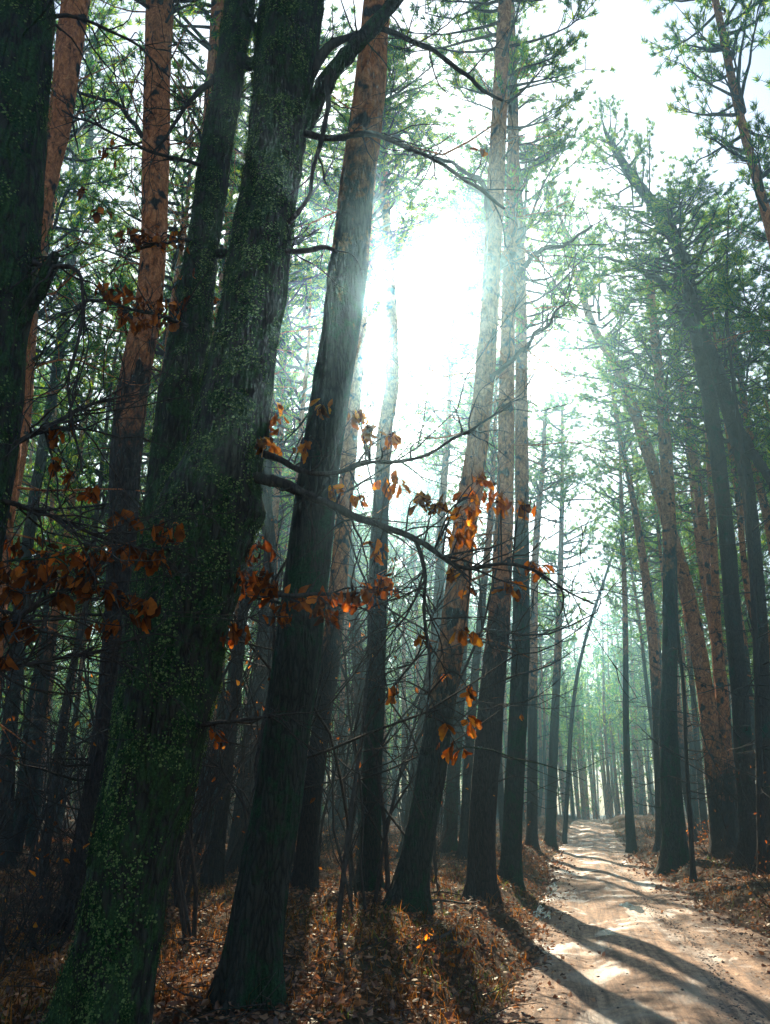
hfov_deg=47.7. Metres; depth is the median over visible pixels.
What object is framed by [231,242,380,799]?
pine tree
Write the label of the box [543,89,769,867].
pine tree
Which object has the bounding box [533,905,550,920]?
puddle
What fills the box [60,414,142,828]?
pine tree
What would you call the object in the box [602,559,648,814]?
pine tree
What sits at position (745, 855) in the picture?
bare bush
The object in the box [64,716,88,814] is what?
oak sapling
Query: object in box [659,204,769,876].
pine tree
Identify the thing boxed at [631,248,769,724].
pine tree
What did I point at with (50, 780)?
oak sapling
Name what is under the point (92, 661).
pine tree
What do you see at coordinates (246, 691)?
oak sapling
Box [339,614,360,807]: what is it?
pine tree
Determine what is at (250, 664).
pine tree
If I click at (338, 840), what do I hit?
bare bush
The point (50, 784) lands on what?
oak sapling
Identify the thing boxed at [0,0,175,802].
pine tree
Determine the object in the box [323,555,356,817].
pine tree
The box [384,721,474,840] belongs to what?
oak sapling
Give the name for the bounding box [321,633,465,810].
oak sapling
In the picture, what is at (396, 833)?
bare bush
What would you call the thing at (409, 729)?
oak sapling
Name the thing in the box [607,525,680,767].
pine tree
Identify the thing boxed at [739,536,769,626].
pine tree
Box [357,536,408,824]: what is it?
pine tree
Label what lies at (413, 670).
pine tree
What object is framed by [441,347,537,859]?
pine tree
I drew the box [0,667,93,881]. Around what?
oak sapling
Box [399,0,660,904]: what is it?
pine tree
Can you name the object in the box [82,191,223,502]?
pine tree
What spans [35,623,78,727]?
pine tree
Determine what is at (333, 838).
bare bush
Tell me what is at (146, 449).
pine tree
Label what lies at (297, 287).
pine tree
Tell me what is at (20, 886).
bare bush
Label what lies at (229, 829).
oak sapling
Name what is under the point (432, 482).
pine tree
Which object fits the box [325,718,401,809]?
oak sapling
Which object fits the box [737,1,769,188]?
pine tree
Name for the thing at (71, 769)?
oak sapling
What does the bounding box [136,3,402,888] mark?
pine tree
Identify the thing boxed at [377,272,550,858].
pine tree
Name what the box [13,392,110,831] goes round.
pine tree
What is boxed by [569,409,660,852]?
pine tree
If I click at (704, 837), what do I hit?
bare bush
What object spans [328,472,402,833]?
pine tree
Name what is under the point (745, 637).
pine tree
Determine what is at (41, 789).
oak sapling
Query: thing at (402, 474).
pine tree
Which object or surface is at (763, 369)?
pine tree
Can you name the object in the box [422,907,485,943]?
fallen branch
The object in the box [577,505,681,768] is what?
pine tree
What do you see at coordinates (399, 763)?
oak sapling
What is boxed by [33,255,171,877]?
pine tree
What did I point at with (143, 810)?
oak tree
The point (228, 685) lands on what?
oak sapling
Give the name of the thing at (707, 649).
pine tree
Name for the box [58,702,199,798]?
oak sapling
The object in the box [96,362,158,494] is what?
pine tree
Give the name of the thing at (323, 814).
oak sapling
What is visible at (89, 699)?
oak sapling
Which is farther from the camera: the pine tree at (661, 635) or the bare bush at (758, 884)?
the pine tree at (661, 635)
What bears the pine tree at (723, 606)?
on the ground at (468, 908)
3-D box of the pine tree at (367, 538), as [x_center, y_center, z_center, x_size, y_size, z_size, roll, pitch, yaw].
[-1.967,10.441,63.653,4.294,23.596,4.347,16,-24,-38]
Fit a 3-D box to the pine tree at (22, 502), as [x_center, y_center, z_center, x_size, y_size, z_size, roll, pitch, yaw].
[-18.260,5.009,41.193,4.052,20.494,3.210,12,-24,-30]
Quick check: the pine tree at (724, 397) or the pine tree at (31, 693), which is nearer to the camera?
the pine tree at (724, 397)
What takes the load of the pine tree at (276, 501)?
on the ground at (468, 908)
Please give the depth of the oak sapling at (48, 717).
11.81 m
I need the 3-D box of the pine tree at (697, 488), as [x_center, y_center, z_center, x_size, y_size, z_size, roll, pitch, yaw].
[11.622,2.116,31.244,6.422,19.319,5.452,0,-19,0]
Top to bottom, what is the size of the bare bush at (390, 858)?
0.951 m
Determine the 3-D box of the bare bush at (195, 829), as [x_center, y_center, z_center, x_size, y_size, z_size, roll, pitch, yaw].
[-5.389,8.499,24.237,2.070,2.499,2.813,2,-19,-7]
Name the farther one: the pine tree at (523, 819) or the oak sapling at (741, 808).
the pine tree at (523, 819)
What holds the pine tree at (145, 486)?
on the ground at (468, 908)
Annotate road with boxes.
[492,819,769,1023]
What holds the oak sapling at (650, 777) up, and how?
on the ground at (468, 908)
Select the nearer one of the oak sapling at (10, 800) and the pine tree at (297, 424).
the oak sapling at (10, 800)
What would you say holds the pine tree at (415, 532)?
on the ground at (468, 908)
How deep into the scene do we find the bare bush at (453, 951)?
7.81 m
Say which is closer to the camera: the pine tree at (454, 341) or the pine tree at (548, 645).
the pine tree at (454, 341)
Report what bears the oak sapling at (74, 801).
on the ground at (468, 908)
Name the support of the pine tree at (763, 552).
on the ground at (468, 908)
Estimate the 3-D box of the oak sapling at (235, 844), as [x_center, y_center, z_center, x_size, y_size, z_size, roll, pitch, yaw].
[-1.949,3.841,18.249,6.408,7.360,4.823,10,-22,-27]
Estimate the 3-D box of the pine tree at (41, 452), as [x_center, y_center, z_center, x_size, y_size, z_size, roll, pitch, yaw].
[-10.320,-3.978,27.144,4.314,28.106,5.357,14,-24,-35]
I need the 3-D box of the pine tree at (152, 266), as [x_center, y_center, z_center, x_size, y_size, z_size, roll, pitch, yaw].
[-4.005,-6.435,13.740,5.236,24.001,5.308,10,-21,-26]
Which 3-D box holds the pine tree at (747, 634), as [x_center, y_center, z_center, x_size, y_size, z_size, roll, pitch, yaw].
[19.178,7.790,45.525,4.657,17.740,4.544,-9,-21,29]
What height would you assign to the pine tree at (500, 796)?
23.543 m
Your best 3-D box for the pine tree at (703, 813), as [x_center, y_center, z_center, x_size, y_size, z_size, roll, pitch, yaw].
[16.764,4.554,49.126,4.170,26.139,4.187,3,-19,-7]
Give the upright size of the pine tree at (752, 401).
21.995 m
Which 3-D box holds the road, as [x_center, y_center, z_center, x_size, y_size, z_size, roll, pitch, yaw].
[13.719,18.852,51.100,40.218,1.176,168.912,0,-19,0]
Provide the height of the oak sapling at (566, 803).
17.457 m
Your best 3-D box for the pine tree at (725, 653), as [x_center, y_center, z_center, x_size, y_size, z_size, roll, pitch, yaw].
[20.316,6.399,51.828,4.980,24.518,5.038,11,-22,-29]
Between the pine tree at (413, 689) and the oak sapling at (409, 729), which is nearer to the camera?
the oak sapling at (409, 729)
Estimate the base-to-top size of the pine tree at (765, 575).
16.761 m
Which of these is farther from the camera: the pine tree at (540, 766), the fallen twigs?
the pine tree at (540, 766)
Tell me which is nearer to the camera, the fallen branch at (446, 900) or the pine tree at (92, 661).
the fallen branch at (446, 900)
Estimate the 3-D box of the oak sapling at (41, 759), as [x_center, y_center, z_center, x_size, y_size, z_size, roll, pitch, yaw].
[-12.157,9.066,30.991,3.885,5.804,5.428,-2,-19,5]
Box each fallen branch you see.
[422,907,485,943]
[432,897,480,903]
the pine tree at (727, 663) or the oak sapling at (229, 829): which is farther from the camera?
the pine tree at (727, 663)
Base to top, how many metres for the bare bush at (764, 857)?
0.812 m
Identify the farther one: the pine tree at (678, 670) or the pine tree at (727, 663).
the pine tree at (727, 663)
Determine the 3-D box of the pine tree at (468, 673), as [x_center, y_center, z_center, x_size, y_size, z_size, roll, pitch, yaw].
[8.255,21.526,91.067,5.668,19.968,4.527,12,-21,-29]
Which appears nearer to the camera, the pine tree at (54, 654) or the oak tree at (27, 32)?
the oak tree at (27, 32)
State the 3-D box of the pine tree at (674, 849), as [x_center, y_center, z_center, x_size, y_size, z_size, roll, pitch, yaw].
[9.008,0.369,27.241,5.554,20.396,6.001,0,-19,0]
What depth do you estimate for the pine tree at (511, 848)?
21.76 m
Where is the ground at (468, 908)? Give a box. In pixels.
[0,814,769,1023]
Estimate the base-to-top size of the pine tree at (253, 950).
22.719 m
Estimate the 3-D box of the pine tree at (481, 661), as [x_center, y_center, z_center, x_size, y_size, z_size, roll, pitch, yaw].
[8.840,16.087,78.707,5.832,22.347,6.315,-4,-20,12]
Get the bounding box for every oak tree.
[0,0,327,753]
[39,0,637,1023]
[48,0,256,1012]
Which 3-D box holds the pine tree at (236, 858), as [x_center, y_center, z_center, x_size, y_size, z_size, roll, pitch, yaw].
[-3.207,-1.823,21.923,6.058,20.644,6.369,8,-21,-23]
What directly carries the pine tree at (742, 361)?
on the ground at (468, 908)
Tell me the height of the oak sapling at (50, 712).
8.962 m
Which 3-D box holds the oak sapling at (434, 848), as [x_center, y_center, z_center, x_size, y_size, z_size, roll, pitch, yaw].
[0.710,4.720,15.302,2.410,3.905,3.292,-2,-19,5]
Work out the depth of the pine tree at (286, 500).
30.77 m
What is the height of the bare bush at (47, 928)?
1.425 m
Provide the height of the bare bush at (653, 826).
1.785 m
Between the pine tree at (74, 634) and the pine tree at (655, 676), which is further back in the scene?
the pine tree at (74, 634)
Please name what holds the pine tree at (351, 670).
on the ground at (468, 908)
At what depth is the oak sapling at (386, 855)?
14.93 m
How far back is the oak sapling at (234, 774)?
25.61 m
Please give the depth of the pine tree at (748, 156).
17.23 m
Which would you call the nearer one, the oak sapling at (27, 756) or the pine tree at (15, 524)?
the oak sapling at (27, 756)
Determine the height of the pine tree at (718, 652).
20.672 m
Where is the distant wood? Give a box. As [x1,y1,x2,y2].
[0,605,768,819]
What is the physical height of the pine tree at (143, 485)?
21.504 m
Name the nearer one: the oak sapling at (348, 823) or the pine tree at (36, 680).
the oak sapling at (348, 823)
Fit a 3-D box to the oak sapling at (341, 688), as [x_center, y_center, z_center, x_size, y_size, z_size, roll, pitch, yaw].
[-0.631,0.788,8.337,4.191,6.394,5.568,9,-21,-25]
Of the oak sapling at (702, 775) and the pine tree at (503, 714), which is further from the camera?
the pine tree at (503, 714)
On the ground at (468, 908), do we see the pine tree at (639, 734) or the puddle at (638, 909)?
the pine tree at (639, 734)
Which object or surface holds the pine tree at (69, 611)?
on the ground at (468, 908)
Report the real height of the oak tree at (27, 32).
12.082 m
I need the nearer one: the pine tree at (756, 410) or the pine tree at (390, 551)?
the pine tree at (756, 410)
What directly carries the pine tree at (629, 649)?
on the ground at (468, 908)
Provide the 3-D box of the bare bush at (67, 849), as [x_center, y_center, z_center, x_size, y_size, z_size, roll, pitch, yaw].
[-6.829,6.429,18.256,2.208,2.665,3.000,3,-19,-9]
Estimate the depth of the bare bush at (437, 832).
21.04 m
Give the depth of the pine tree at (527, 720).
90.02 m
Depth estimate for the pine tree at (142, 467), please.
31.48 m
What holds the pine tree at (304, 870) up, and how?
on the ground at (468, 908)
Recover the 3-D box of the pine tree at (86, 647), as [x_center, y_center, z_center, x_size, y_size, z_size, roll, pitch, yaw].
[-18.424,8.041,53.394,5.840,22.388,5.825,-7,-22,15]
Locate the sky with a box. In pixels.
[16,0,769,815]
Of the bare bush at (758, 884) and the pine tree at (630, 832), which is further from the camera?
the pine tree at (630, 832)
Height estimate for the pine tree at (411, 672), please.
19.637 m
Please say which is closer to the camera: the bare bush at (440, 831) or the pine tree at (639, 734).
the bare bush at (440, 831)
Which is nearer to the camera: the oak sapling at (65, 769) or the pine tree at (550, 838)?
the oak sapling at (65, 769)
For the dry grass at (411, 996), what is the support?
on the ground at (468, 908)
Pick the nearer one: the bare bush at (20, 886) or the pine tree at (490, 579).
the bare bush at (20, 886)
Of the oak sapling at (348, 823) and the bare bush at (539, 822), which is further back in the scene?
the bare bush at (539, 822)
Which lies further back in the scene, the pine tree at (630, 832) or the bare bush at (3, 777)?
the pine tree at (630, 832)
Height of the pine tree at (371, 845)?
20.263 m
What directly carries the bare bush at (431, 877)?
on the ground at (468, 908)
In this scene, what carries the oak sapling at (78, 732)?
on the ground at (468, 908)
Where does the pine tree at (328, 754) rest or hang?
on the ground at (468, 908)
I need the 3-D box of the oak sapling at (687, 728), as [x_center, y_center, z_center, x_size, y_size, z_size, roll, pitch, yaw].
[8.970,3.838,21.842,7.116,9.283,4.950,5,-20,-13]
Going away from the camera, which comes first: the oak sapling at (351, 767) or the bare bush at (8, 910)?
the bare bush at (8, 910)
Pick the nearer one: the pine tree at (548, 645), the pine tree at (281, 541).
the pine tree at (281, 541)
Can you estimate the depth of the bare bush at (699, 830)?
38.37 m
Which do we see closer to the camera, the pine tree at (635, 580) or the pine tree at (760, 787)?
the pine tree at (760, 787)
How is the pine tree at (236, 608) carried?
on the ground at (468, 908)
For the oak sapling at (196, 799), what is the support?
on the ground at (468, 908)
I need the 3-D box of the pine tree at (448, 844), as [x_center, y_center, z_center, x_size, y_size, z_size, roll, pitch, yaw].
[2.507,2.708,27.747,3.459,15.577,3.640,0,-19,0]
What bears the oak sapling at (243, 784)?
on the ground at (468, 908)
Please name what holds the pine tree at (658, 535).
on the ground at (468, 908)
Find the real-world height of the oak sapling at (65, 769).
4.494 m
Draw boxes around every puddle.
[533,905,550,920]
[545,881,557,895]
[619,902,644,912]
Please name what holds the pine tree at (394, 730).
on the ground at (468, 908)
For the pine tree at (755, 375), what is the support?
on the ground at (468, 908)
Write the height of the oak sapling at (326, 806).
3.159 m
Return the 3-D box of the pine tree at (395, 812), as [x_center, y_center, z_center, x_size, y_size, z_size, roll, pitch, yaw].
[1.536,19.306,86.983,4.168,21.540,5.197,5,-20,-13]
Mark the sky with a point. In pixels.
(614, 39)
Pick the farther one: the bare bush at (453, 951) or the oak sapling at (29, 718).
the oak sapling at (29, 718)
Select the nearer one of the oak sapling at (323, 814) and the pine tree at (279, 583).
the oak sapling at (323, 814)
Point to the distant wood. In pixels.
(609, 686)
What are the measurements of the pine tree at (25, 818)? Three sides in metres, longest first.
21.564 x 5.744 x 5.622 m
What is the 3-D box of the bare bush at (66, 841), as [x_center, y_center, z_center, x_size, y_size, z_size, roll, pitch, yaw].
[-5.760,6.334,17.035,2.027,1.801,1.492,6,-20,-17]
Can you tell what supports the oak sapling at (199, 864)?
on the ground at (468, 908)
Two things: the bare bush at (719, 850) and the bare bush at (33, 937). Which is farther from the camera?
the bare bush at (719, 850)
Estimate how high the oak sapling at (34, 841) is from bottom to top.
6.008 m
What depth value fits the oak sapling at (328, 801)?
29.90 m
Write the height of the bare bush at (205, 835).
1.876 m
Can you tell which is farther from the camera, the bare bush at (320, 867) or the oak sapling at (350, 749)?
the oak sapling at (350, 749)
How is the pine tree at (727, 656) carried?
on the ground at (468, 908)
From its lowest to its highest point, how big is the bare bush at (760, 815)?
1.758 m
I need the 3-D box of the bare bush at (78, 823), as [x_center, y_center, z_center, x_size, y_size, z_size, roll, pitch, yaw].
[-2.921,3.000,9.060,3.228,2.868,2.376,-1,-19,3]
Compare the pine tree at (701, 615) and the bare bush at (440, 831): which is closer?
the bare bush at (440, 831)
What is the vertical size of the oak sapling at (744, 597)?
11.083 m
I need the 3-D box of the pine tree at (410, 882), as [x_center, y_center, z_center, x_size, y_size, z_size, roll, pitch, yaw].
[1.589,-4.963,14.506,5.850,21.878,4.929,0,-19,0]
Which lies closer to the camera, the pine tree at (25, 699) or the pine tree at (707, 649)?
the pine tree at (707, 649)
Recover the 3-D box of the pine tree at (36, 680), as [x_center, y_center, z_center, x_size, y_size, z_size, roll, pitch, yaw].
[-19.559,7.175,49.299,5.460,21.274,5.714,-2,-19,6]
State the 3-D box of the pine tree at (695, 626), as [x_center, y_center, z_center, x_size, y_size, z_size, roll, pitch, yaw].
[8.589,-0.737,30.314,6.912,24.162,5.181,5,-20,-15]
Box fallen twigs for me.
[0,850,769,1023]
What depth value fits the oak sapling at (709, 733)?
25.10 m
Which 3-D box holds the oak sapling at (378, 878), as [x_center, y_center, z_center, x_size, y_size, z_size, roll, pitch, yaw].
[0.344,2.125,14.664,4.466,8.375,6.419,-10,-22,27]
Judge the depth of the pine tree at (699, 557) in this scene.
35.71 m
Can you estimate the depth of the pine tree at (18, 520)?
32.06 m
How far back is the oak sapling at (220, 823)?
15.69 m
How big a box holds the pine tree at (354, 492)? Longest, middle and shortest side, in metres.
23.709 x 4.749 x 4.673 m
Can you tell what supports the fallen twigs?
on the ground at (468, 908)
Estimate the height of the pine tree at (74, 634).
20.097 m
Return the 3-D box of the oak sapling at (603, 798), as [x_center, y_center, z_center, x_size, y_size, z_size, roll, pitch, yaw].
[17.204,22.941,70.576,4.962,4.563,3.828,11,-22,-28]
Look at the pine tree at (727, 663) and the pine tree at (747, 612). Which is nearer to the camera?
the pine tree at (747, 612)
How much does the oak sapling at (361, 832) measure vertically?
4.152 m
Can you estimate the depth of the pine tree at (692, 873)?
21.29 m
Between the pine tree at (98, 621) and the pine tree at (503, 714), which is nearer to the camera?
the pine tree at (98, 621)
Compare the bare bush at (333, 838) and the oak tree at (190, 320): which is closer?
the oak tree at (190, 320)
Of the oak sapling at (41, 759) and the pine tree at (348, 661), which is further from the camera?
the pine tree at (348, 661)
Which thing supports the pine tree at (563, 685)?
on the ground at (468, 908)
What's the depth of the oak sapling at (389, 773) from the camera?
35.52 m
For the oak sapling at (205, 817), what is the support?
on the ground at (468, 908)
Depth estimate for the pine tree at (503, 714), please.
83.05 m
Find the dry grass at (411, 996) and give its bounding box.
[0,815,769,1023]
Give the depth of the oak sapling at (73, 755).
12.34 m
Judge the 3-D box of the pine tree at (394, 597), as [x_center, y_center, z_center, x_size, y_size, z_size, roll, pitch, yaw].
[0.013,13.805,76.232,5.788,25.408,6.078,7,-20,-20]
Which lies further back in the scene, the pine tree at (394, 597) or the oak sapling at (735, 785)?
the pine tree at (394, 597)
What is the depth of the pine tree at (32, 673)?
66.36 m
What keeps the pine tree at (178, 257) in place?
on the ground at (468, 908)
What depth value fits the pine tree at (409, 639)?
87.03 m
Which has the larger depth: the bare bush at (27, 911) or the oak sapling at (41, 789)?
the oak sapling at (41, 789)
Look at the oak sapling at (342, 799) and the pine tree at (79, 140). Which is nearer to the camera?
the pine tree at (79, 140)
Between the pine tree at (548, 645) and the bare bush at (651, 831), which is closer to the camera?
the bare bush at (651, 831)
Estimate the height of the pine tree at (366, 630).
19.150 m
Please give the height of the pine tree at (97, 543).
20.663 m
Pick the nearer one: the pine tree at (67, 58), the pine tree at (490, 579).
the pine tree at (67, 58)
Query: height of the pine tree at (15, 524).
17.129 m
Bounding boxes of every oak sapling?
[0,451,104,773]
[0,456,424,786]
[0,540,92,752]
[0,540,104,879]
[0,584,102,827]
[0,626,97,872]
[0,647,315,854]
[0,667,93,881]
[0,676,56,783]
[0,687,89,832]
[0,693,79,811]
[1,505,345,942]
[2,455,276,835]
[3,642,100,921]
[15,646,66,796]
[15,726,89,826]
[18,708,81,843]
[38,664,208,797]
[41,726,87,825]
[50,659,318,906]
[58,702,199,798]
[63,730,87,806]
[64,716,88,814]
[65,216,602,819]
[65,538,353,812]
[74,492,405,911]
[80,533,419,863]
[98,237,590,932]
[183,682,245,858]
[194,678,265,887]
[196,509,523,831]
[197,647,253,876]
[197,736,237,836]
[200,561,422,875]
[212,431,588,905]
[215,403,567,902]
[217,632,434,876]
[232,296,621,835]
[233,557,453,913]
[253,402,596,890]
[318,616,408,849]
[319,738,349,850]
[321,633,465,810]
[322,725,414,879]
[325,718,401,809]
[325,765,402,834]
[328,677,446,817]
[340,713,412,834]
[348,665,487,896]
[383,773,460,820]
[384,710,463,806]
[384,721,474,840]
[539,533,619,843]
[571,772,622,823]
[589,486,769,801]
[630,736,704,808]
[656,623,755,817]
[689,727,755,795]
[691,758,707,809]
[696,543,769,711]
[698,730,769,872]
[699,756,755,824]
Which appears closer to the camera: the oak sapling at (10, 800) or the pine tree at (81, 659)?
the oak sapling at (10, 800)
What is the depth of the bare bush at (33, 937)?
8.46 m
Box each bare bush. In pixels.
[0,758,85,887]
[0,784,96,969]
[0,809,92,957]
[0,812,88,976]
[0,813,84,946]
[0,826,64,923]
[1,665,255,901]
[2,761,81,880]
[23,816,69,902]
[47,811,74,863]
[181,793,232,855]
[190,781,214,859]
[246,799,344,883]
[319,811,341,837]
[320,798,384,862]
[324,826,353,845]
[356,843,400,868]
[381,817,403,845]
[389,762,467,884]
[394,802,457,864]
[396,916,500,982]
[403,805,467,860]
[522,813,539,846]
[523,806,560,837]
[621,797,654,832]
[633,805,654,834]
[634,807,654,840]
[685,810,738,859]
[686,818,707,841]
[686,822,708,846]
[702,820,769,915]
[712,826,769,872]
[736,786,769,857]
[753,840,769,868]
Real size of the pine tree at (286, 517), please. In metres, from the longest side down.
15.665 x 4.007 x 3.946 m
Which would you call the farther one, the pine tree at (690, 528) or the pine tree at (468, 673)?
the pine tree at (468, 673)
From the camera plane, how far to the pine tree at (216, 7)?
17.74 m
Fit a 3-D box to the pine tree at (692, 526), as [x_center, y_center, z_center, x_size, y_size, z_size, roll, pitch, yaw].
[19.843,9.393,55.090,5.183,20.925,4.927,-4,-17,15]
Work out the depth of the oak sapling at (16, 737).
22.91 m
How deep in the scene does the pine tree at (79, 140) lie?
26.94 m
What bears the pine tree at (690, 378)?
on the ground at (468, 908)
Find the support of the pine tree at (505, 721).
on the ground at (468, 908)
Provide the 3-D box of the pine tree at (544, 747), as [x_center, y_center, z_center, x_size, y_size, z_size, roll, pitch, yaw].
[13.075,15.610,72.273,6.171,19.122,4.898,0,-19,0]
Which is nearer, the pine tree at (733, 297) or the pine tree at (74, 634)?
the pine tree at (733, 297)
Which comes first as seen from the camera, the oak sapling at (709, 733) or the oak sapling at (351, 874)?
the oak sapling at (351, 874)
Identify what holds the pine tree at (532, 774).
on the ground at (468, 908)
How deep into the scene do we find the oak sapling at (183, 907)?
8.78 m
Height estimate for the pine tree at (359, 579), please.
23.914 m
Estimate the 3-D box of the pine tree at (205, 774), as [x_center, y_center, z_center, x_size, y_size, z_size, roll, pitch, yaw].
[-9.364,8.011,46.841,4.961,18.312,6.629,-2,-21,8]
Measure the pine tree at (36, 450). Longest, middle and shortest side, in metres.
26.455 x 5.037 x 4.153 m
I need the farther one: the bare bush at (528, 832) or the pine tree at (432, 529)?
the pine tree at (432, 529)
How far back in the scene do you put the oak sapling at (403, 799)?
29.79 m
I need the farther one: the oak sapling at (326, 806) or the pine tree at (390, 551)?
the pine tree at (390, 551)
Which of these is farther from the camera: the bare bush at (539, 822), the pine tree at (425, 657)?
the pine tree at (425, 657)
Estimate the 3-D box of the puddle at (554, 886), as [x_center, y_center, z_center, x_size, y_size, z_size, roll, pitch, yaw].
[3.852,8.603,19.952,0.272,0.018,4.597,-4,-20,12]
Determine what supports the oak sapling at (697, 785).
on the ground at (468, 908)
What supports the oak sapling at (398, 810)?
on the ground at (468, 908)
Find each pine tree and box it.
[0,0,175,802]
[0,0,177,754]
[0,0,282,936]
[0,20,142,867]
[0,238,155,855]
[0,342,71,705]
[0,673,32,735]
[3,452,65,732]
[5,363,76,679]
[6,125,103,648]
[7,449,47,604]
[7,511,36,615]
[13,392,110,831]
[16,356,111,849]
[19,618,60,717]
[22,474,84,792]
[25,475,90,697]
[32,479,102,829]
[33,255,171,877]
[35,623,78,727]
[50,256,170,732]
[54,480,107,831]
[55,483,108,773]
[57,59,298,784]
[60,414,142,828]
[65,601,102,801]
[81,574,103,691]
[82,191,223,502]
[89,456,146,711]
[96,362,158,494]
[97,364,156,501]
[99,429,149,548]
[105,0,357,702]
[115,111,325,342]
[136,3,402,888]
[138,394,156,528]
[166,90,374,876]
[196,637,228,832]
[205,0,524,1015]
[205,540,262,839]
[220,364,291,744]
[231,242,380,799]
[233,612,253,739]
[237,261,321,699]
[247,447,293,647]
[249,515,290,643]
[250,433,332,623]
[253,202,332,760]
[254,88,450,890]
[272,357,311,624]
[274,252,431,860]
[304,21,476,892]
[316,677,339,811]
[320,0,626,918]
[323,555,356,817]
[324,471,371,826]
[324,531,386,830]
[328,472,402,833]
[328,480,369,723]
[333,576,366,760]
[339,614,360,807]
[347,605,407,755]
[349,506,369,800]
[352,502,417,797]
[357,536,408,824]
[359,537,409,742]
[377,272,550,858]
[385,628,414,815]
[387,463,434,825]
[387,606,414,815]
[387,616,425,765]
[388,460,437,713]
[388,615,430,769]
[394,551,422,781]
[397,103,615,890]
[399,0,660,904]
[405,449,454,821]
[405,567,445,674]
[406,639,426,705]
[409,460,461,824]
[411,374,510,852]
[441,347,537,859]
[452,360,548,842]
[460,653,480,795]
[465,602,485,745]
[467,582,496,817]
[471,514,498,818]
[482,591,512,773]
[483,615,512,783]
[484,572,541,820]
[499,393,587,851]
[510,581,553,816]
[525,630,549,813]
[527,186,752,859]
[529,380,628,849]
[530,576,571,815]
[538,588,569,817]
[541,636,588,818]
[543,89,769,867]
[551,323,701,851]
[559,162,769,874]
[563,241,748,874]
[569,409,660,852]
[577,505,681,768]
[587,372,695,838]
[600,433,706,843]
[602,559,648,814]
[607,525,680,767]
[610,588,653,776]
[612,578,751,882]
[616,312,767,850]
[621,640,653,814]
[627,239,738,842]
[627,270,769,830]
[627,522,721,828]
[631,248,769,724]
[631,585,708,710]
[634,408,709,831]
[638,540,697,822]
[639,0,769,411]
[645,358,735,721]
[652,492,723,765]
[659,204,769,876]
[659,508,721,670]
[661,188,769,585]
[677,423,769,756]
[678,200,769,711]
[680,445,761,756]
[680,576,712,790]
[684,538,769,740]
[695,504,769,693]
[696,172,769,369]
[698,502,747,655]
[702,332,769,654]
[703,577,744,712]
[704,583,755,774]
[726,415,769,546]
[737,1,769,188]
[737,290,769,493]
[737,547,769,668]
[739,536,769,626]
[748,286,769,503]
[748,363,769,573]
[749,275,769,419]
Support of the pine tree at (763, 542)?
on the ground at (468, 908)
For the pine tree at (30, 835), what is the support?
on the ground at (468, 908)
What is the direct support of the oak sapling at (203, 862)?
on the ground at (468, 908)
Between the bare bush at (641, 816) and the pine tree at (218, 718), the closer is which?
the pine tree at (218, 718)
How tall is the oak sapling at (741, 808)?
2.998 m
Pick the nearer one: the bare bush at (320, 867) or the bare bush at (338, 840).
the bare bush at (320, 867)
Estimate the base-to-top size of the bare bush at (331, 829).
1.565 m
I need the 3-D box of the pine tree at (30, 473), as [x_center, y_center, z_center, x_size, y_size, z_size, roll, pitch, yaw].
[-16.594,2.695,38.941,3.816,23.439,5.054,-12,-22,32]
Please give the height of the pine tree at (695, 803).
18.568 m
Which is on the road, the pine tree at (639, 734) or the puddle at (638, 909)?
the puddle at (638, 909)
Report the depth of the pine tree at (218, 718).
35.40 m
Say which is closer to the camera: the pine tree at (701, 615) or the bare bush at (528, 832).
the bare bush at (528, 832)
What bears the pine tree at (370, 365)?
on the ground at (468, 908)

